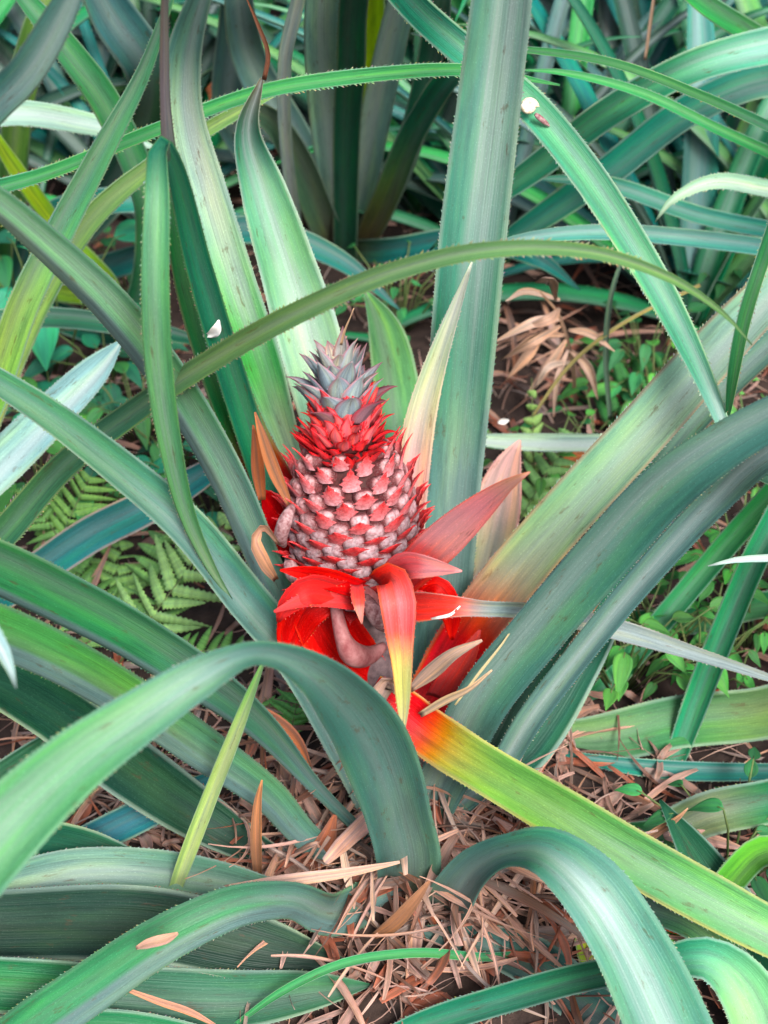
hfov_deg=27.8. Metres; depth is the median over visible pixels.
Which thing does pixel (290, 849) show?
dry leaf
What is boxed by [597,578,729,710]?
leafy plant
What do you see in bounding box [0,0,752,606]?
pineapple plant
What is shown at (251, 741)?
dry leaf
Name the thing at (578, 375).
dry leaf
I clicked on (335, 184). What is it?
pineapple plant
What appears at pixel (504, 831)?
dry leaf
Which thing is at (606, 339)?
grass blade
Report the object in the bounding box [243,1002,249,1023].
dry leaf
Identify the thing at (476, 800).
dry leaf
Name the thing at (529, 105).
snail
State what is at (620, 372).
leafy plant
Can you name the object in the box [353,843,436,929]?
dry leaf
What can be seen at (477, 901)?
dry leaf
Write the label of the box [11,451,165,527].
leafy plant
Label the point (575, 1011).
dry leaf
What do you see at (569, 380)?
dry leaf
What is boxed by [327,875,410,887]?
dry leaf
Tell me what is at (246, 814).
dry leaf
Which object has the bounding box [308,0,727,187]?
pineapple plant
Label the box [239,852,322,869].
dry leaf
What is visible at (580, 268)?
dry leaf
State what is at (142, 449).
leafy plant
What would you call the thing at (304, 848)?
dry leaf
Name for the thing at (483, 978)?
dry leaf
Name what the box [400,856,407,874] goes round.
dry leaf
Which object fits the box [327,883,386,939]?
dry leaf
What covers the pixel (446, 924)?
dry leaf
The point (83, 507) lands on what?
fern
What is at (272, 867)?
dry leaf
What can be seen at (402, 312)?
leafy plant
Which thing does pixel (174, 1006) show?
dry leaf
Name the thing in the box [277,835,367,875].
dry leaf
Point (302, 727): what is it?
dry leaf
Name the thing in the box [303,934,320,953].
dry leaf
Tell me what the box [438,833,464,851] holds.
dry leaf
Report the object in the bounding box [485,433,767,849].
pineapple plant
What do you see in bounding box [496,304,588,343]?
dry leaf
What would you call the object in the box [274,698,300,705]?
dry leaf
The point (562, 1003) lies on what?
dry leaf
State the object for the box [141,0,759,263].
pineapple plant
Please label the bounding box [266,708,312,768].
dry leaf
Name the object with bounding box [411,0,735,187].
pineapple plant
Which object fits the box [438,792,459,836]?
dry leaf
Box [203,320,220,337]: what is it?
petal
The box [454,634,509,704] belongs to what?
dry leaf
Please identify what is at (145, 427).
leafy plant
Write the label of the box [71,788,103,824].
dry leaf
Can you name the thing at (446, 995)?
dry leaf
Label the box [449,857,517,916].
dry leaf
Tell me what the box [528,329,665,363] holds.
dry leaf
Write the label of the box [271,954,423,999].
dry leaf
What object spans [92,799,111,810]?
dry leaf
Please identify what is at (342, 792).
dry leaf
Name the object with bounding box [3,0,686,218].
pineapple plant
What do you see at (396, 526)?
pineapple plant
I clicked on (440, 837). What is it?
dry leaf
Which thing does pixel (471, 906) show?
dry leaf
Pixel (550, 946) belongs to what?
dry leaf
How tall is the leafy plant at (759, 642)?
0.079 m
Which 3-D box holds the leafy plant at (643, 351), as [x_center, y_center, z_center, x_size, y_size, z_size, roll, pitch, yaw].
[0.259,-0.152,1.522,0.154,0.081,0.160,-15,44,-16]
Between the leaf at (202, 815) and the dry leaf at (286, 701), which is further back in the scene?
the dry leaf at (286, 701)
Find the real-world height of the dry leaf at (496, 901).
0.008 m
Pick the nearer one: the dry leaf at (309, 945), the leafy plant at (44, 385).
the dry leaf at (309, 945)
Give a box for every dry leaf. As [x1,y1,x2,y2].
[0,735,35,745]
[0,736,35,739]
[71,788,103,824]
[73,799,117,824]
[88,795,129,845]
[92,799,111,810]
[95,793,115,799]
[115,764,187,808]
[129,990,214,1023]
[136,932,177,949]
[172,831,211,857]
[185,843,247,878]
[193,708,309,722]
[206,83,211,100]
[208,810,361,848]
[211,857,278,865]
[217,800,277,871]
[224,861,399,886]
[227,862,264,874]
[229,809,250,866]
[232,818,236,843]
[237,762,280,863]
[238,739,256,745]
[239,812,264,817]
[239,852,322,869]
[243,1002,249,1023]
[245,667,273,754]
[245,760,342,818]
[247,0,269,80]
[247,832,281,836]
[248,743,257,756]
[250,780,262,873]
[251,425,265,500]
[251,525,280,581]
[254,412,292,505]
[254,752,315,762]
[260,712,282,765]
[264,837,284,876]
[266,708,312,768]
[268,848,328,892]
[271,760,309,816]
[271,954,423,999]
[273,852,309,875]
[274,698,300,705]
[274,820,321,872]
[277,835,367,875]
[277,841,316,864]
[279,911,363,921]
[284,844,293,866]
[289,775,295,795]
[292,725,313,729]
[296,826,324,872]
[299,814,336,870]
[303,803,365,857]
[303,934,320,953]
[305,730,313,747]
[307,748,329,758]
[308,858,363,944]
[310,800,355,865]
[311,916,471,936]
[312,766,342,784]
[312,768,340,779]
[315,894,352,955]
[318,798,337,828]
[321,836,370,869]
[322,813,368,863]
[326,828,344,892]
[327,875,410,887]
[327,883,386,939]
[327,933,377,996]
[335,899,366,931]
[337,784,346,803]
[339,838,368,867]
[340,308,353,344]
[340,852,352,889]
[340,935,353,1017]
[343,876,386,957]
[349,858,370,864]
[350,829,458,894]
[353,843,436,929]
[353,860,375,908]
[358,841,506,950]
[365,916,429,977]
[370,854,374,920]
[372,880,430,938]
[374,677,394,699]
[392,896,415,915]
[393,972,402,1023]
[398,914,449,980]
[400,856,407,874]
[405,886,425,1005]
[406,881,425,939]
[407,834,458,944]
[411,639,482,691]
[414,878,434,916]
[418,878,540,937]
[419,670,492,717]
[419,876,530,949]
[422,898,464,968]
[425,938,449,984]
[426,786,467,809]
[427,957,517,972]
[428,986,482,1023]
[429,800,479,840]
[433,784,440,848]
[437,823,503,834]
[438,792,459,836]
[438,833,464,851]
[439,820,485,950]
[442,919,546,1018]
[445,814,483,962]
[447,864,583,939]
[448,900,467,953]
[448,913,522,924]
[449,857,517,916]
[453,816,498,886]
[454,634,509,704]
[456,840,476,845]
[457,806,489,841]
[459,837,544,883]
[459,868,527,969]
[462,927,480,975]
[462,929,486,981]
[463,795,528,825]
[463,849,500,933]
[467,911,506,947]
[467,933,491,1023]
[473,826,529,842]
[473,905,501,1023]
[476,807,513,824]
[476,902,508,936]
[478,759,521,837]
[483,894,562,966]
[486,890,518,938]
[489,409,512,432]
[492,816,518,831]
[495,820,543,887]
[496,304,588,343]
[496,328,547,350]
[497,871,542,902]
[497,923,583,941]
[499,318,533,332]
[501,301,518,381]
[502,309,581,326]
[502,366,581,418]
[504,263,543,276]
[504,871,550,890]
[507,820,520,832]
[507,894,558,900]
[510,914,535,966]
[511,879,584,952]
[515,383,539,404]
[519,827,535,928]
[524,880,538,972]
[526,333,590,388]
[526,745,567,764]
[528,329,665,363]
[528,959,574,1023]
[529,882,544,929]
[530,890,544,950]
[534,329,602,420]
[535,405,591,415]
[535,899,548,922]
[538,910,566,966]
[539,300,561,367]
[545,916,571,965]
[547,376,571,381]
[548,933,585,946]
[551,758,660,811]
[554,922,575,947]
[560,451,584,467]
[563,906,587,960]
[569,729,572,789]
[569,938,583,1023]
[572,263,589,279]
[576,704,599,718]
[582,263,611,310]
[586,344,636,394]
[592,270,647,299]
[621,813,638,821]
[627,819,647,821]
[644,0,654,59]
[648,808,687,838]
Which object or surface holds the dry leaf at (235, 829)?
on the ground
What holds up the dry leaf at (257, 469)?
on the pineapple plant at (396, 526)
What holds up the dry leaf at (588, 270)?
on the ground
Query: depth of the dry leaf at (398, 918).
1.00 m
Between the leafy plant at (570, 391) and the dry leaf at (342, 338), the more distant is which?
the leafy plant at (570, 391)
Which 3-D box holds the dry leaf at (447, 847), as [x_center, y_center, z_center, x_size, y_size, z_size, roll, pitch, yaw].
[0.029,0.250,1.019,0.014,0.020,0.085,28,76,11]
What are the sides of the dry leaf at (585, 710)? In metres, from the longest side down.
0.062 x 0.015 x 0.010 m
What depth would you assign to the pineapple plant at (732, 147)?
1.58 m
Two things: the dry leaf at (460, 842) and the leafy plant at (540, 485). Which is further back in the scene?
the leafy plant at (540, 485)
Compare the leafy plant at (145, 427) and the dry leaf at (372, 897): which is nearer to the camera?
the dry leaf at (372, 897)
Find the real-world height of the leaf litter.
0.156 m
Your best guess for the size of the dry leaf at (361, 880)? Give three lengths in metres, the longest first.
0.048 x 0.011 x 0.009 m
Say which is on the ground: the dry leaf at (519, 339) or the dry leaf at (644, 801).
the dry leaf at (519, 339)
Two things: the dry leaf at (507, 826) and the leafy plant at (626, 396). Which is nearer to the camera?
the dry leaf at (507, 826)
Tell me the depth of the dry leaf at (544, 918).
1.02 m
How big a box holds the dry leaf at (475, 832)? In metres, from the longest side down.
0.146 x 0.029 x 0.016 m
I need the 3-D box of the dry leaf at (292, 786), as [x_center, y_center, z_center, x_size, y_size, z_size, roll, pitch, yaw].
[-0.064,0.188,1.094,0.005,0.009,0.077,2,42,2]
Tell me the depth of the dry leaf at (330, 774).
1.08 m
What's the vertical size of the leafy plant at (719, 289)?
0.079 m
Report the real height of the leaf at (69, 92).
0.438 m
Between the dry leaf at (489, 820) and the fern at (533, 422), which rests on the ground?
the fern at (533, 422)
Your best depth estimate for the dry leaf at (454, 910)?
1.01 m
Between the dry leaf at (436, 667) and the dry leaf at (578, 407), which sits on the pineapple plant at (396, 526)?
the dry leaf at (436, 667)
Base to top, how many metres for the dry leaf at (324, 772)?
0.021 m
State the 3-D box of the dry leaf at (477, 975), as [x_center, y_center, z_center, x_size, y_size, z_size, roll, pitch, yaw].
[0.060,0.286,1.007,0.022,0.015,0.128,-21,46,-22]
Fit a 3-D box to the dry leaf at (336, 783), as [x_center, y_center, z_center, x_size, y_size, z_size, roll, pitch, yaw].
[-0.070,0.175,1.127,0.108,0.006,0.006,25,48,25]
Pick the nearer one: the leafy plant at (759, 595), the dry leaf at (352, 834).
the dry leaf at (352, 834)
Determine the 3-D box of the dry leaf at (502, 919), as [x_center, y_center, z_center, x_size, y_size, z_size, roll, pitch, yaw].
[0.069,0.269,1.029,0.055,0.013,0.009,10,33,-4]
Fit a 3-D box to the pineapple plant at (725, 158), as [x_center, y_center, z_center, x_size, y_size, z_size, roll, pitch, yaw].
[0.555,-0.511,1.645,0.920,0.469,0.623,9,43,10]
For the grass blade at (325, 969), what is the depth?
0.99 m
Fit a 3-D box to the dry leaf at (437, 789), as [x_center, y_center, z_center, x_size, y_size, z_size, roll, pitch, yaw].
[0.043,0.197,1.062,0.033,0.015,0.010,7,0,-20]
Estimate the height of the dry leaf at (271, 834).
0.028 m
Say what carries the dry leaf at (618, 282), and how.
on the ground
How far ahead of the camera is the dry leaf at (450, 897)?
1.01 m
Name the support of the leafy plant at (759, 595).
on the ground
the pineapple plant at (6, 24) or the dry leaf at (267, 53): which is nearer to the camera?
the dry leaf at (267, 53)
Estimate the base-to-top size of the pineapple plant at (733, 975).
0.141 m
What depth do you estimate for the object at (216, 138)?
1.84 m
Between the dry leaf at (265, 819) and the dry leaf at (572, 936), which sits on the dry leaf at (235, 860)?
the dry leaf at (265, 819)
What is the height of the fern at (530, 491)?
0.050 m
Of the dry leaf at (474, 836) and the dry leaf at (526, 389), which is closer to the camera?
the dry leaf at (474, 836)
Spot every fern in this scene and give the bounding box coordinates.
[8,469,117,544]
[33,511,243,662]
[262,685,308,732]
[497,277,614,417]
[519,426,575,520]
[520,378,542,473]
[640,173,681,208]
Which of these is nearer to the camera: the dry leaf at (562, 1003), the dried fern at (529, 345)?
the dry leaf at (562, 1003)
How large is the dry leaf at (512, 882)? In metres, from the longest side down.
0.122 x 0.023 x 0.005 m
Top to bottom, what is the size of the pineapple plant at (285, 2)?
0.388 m
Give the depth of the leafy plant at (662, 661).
1.24 m
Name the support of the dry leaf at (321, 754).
on the ground
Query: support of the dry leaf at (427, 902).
on the ground
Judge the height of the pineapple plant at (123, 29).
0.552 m
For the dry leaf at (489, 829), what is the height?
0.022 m
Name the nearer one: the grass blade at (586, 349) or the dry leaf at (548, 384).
the grass blade at (586, 349)
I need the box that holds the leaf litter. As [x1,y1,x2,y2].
[0,15,767,1023]
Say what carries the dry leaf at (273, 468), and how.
on the pineapple plant at (396, 526)
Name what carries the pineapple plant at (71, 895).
on the ground
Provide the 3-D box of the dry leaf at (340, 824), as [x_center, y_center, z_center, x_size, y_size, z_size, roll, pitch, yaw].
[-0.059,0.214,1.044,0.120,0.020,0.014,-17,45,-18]
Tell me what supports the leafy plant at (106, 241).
on the ground
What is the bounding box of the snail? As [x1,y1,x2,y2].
[521,97,549,126]
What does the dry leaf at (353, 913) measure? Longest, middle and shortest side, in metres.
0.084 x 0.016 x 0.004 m
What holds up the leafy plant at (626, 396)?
on the ground
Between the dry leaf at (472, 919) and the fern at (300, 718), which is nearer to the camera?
the dry leaf at (472, 919)
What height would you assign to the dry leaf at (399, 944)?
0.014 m
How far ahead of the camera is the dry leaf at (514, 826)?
1.05 m
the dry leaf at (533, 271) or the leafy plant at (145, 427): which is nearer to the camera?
the leafy plant at (145, 427)
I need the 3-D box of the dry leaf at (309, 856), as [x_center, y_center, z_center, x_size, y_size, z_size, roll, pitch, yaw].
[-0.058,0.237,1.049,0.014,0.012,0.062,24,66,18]
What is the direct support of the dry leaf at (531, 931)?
on the leaf litter
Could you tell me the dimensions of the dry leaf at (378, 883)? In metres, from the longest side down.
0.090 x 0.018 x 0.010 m
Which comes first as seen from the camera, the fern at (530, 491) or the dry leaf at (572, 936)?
the dry leaf at (572, 936)
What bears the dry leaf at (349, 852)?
on the ground
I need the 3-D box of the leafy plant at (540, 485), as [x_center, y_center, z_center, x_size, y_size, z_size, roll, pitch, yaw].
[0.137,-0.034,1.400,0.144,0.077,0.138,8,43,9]
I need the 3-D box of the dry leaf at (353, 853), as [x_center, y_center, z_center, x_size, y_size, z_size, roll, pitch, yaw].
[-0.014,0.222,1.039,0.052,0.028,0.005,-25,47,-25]
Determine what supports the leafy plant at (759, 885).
on the ground
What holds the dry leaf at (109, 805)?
on the ground
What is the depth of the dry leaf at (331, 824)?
1.05 m
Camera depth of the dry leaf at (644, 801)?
1.13 m
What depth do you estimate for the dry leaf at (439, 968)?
0.99 m
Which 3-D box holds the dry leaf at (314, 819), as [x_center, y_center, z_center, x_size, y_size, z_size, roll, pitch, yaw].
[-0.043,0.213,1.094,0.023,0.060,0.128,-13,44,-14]
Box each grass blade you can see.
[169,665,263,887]
[234,948,561,1023]
[531,284,700,416]
[603,220,639,419]
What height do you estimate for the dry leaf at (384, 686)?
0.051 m
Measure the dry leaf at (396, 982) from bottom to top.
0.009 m
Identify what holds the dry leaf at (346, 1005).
on the ground
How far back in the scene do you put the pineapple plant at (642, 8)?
1.79 m
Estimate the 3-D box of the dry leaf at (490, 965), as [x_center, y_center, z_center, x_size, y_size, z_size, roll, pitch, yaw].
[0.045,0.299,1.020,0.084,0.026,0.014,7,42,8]
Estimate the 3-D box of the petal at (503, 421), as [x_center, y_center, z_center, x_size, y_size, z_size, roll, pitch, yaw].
[0.103,-0.079,1.341,0.010,0.006,0.003,0,42,0]
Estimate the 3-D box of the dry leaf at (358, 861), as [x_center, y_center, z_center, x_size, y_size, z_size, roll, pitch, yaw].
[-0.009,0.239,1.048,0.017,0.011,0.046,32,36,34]
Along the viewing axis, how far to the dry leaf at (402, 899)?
1.02 m
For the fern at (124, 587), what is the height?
0.104 m
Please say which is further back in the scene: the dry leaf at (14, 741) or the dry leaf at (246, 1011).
the dry leaf at (14, 741)
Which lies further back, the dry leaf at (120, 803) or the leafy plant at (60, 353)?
the leafy plant at (60, 353)
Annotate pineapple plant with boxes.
[0,0,400,344]
[0,0,413,157]
[0,0,564,218]
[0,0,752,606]
[0,0,767,1023]
[0,11,159,80]
[0,629,369,1023]
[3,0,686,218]
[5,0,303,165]
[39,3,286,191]
[89,0,767,242]
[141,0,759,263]
[211,0,745,494]
[274,0,444,60]
[275,0,767,341]
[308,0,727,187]
[385,0,767,185]
[394,799,767,1023]
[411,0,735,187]
[418,0,767,306]
[429,0,767,415]
[455,0,743,174]
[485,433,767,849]
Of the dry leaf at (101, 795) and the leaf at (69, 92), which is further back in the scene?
the leaf at (69, 92)
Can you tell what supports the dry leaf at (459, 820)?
on the leaf litter
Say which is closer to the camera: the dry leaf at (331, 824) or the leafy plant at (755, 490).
the dry leaf at (331, 824)
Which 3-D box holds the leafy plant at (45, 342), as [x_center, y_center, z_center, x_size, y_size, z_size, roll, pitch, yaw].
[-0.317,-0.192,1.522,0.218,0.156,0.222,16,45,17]
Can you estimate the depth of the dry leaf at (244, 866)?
1.06 m
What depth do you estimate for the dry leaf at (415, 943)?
1.02 m
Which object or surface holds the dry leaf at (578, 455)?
on the ground
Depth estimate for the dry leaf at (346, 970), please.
1.00 m
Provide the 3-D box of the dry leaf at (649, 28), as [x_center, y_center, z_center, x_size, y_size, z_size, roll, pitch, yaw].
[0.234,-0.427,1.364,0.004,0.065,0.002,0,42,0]
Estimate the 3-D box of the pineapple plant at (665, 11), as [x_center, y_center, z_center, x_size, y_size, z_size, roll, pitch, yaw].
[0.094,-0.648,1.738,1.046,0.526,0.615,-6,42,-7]
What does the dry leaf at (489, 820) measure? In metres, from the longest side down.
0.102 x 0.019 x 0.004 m
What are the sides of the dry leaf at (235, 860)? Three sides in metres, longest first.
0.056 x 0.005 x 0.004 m
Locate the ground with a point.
(208, 612)
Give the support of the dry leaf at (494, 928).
on the leaf litter
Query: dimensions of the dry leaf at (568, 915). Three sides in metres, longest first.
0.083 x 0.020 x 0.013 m
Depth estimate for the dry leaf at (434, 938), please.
1.02 m
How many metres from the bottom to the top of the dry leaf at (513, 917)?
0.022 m
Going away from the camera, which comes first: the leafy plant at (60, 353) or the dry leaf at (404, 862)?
the dry leaf at (404, 862)
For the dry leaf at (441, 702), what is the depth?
0.99 m
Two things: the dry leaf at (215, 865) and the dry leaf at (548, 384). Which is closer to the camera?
the dry leaf at (215, 865)
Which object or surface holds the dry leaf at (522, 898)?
on the ground
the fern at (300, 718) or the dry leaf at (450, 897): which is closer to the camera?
the dry leaf at (450, 897)
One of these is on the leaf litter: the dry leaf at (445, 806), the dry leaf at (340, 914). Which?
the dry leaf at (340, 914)
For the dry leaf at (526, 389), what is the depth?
1.51 m
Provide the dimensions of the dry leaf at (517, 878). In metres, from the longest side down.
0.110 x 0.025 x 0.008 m
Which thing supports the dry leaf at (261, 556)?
on the pineapple plant at (396, 526)
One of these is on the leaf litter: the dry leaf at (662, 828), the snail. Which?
the dry leaf at (662, 828)
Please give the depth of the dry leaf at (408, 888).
1.02 m
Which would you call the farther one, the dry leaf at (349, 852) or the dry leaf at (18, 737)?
the dry leaf at (18, 737)
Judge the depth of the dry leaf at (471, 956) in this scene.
1.01 m
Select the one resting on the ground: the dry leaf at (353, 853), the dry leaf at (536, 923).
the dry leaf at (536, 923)
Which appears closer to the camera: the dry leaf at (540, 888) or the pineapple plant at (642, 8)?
the dry leaf at (540, 888)
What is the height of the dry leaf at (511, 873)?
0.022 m
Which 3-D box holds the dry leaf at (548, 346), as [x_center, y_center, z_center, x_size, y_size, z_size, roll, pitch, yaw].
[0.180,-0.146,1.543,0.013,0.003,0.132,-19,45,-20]
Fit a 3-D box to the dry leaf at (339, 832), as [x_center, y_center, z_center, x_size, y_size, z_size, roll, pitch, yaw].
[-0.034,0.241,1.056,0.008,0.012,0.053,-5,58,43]
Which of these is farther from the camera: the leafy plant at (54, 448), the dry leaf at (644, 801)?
the leafy plant at (54, 448)
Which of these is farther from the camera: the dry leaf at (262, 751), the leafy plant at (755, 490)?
the leafy plant at (755, 490)
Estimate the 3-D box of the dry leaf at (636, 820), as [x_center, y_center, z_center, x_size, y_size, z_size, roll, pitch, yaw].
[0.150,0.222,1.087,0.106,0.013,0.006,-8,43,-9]
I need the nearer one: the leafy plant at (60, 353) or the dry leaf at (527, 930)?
the dry leaf at (527, 930)
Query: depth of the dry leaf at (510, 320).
1.58 m
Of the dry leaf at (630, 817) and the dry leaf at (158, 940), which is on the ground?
the dry leaf at (630, 817)
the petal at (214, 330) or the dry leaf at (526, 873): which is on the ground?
the dry leaf at (526, 873)
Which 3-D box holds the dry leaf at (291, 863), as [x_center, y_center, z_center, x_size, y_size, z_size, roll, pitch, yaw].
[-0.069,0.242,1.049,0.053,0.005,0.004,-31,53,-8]
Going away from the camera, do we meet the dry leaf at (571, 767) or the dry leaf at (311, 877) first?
the dry leaf at (311, 877)
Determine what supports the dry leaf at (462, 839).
on the leaf litter
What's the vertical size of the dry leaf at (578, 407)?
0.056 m
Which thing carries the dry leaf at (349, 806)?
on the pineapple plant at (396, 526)
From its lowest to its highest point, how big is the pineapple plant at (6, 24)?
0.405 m
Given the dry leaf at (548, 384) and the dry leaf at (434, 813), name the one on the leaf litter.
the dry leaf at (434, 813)
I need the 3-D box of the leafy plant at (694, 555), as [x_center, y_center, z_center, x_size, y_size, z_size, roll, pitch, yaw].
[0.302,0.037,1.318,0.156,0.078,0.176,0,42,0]
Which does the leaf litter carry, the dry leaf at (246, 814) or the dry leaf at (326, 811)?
the dry leaf at (326, 811)
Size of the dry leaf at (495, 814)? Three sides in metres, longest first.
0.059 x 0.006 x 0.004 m
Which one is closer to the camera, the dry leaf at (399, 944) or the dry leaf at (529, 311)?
the dry leaf at (399, 944)
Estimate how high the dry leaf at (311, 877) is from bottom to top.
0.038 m
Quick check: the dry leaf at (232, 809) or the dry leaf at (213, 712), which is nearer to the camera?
the dry leaf at (232, 809)
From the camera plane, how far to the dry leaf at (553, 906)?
1.03 m
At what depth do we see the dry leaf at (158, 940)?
0.91 m
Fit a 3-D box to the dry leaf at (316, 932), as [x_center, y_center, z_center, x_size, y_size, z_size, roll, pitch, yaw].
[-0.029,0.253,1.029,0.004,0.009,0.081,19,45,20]
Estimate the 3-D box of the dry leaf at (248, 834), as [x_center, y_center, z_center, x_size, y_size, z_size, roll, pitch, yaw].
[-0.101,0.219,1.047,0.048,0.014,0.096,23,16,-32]
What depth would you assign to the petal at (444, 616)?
0.98 m
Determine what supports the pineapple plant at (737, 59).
on the ground
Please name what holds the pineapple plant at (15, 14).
on the ground
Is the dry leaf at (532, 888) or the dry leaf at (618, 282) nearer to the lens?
the dry leaf at (532, 888)
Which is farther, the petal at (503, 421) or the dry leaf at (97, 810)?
the petal at (503, 421)
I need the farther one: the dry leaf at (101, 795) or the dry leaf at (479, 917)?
the dry leaf at (101, 795)
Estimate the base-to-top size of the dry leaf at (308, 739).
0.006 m
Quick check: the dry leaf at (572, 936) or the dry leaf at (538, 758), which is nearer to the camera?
the dry leaf at (572, 936)
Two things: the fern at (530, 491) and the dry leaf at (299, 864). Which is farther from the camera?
the fern at (530, 491)
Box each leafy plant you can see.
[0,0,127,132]
[0,194,56,306]
[0,219,140,374]
[0,376,100,527]
[5,361,128,473]
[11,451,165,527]
[24,332,188,410]
[78,361,209,461]
[81,427,219,537]
[88,226,134,292]
[136,455,223,527]
[325,240,435,340]
[483,409,603,521]
[519,386,634,467]
[556,335,759,415]
[565,300,707,397]
[568,347,669,430]
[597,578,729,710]
[601,532,767,689]
[614,747,767,900]
[625,578,767,700]
[658,563,767,687]
[668,492,767,602]
[697,254,741,298]
[711,394,763,498]
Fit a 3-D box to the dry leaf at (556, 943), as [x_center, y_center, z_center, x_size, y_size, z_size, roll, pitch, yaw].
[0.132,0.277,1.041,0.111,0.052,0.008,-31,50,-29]
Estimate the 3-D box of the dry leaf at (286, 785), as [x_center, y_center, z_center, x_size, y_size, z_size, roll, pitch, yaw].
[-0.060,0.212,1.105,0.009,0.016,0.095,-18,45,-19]
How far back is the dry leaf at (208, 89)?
1.62 m
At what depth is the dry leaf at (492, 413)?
1.51 m
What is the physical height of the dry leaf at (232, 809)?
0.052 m
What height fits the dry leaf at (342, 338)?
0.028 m
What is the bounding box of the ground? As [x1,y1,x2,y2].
[0,2,767,1023]
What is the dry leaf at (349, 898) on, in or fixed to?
on the ground
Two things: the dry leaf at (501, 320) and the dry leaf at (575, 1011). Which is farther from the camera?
the dry leaf at (501, 320)
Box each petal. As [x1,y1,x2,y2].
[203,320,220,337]
[431,606,459,619]
[498,418,508,424]
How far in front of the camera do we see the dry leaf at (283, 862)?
1.05 m
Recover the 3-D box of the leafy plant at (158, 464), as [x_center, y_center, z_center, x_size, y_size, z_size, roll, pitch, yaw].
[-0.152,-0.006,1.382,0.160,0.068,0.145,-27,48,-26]
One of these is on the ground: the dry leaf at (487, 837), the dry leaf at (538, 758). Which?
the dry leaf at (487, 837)
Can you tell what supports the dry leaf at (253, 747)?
on the ground
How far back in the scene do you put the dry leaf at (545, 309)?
1.59 m
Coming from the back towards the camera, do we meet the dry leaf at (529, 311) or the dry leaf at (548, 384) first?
the dry leaf at (529, 311)
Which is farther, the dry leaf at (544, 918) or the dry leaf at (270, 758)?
the dry leaf at (270, 758)
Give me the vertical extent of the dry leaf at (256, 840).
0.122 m
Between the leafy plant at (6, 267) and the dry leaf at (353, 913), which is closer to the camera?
the dry leaf at (353, 913)
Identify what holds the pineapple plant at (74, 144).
on the ground
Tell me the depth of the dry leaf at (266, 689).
1.19 m
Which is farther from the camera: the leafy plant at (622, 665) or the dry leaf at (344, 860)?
the leafy plant at (622, 665)
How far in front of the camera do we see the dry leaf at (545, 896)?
1.02 m
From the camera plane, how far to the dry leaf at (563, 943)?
1.01 m
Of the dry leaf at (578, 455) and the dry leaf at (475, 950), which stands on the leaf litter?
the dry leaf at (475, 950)
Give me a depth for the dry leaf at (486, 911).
1.00 m
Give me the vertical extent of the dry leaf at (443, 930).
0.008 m
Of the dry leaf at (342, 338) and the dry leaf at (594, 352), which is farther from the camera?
the dry leaf at (594, 352)
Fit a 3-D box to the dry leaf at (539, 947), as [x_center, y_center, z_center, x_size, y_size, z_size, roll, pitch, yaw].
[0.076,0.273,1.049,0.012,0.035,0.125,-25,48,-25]
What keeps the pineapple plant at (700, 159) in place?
on the ground
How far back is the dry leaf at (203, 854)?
1.09 m

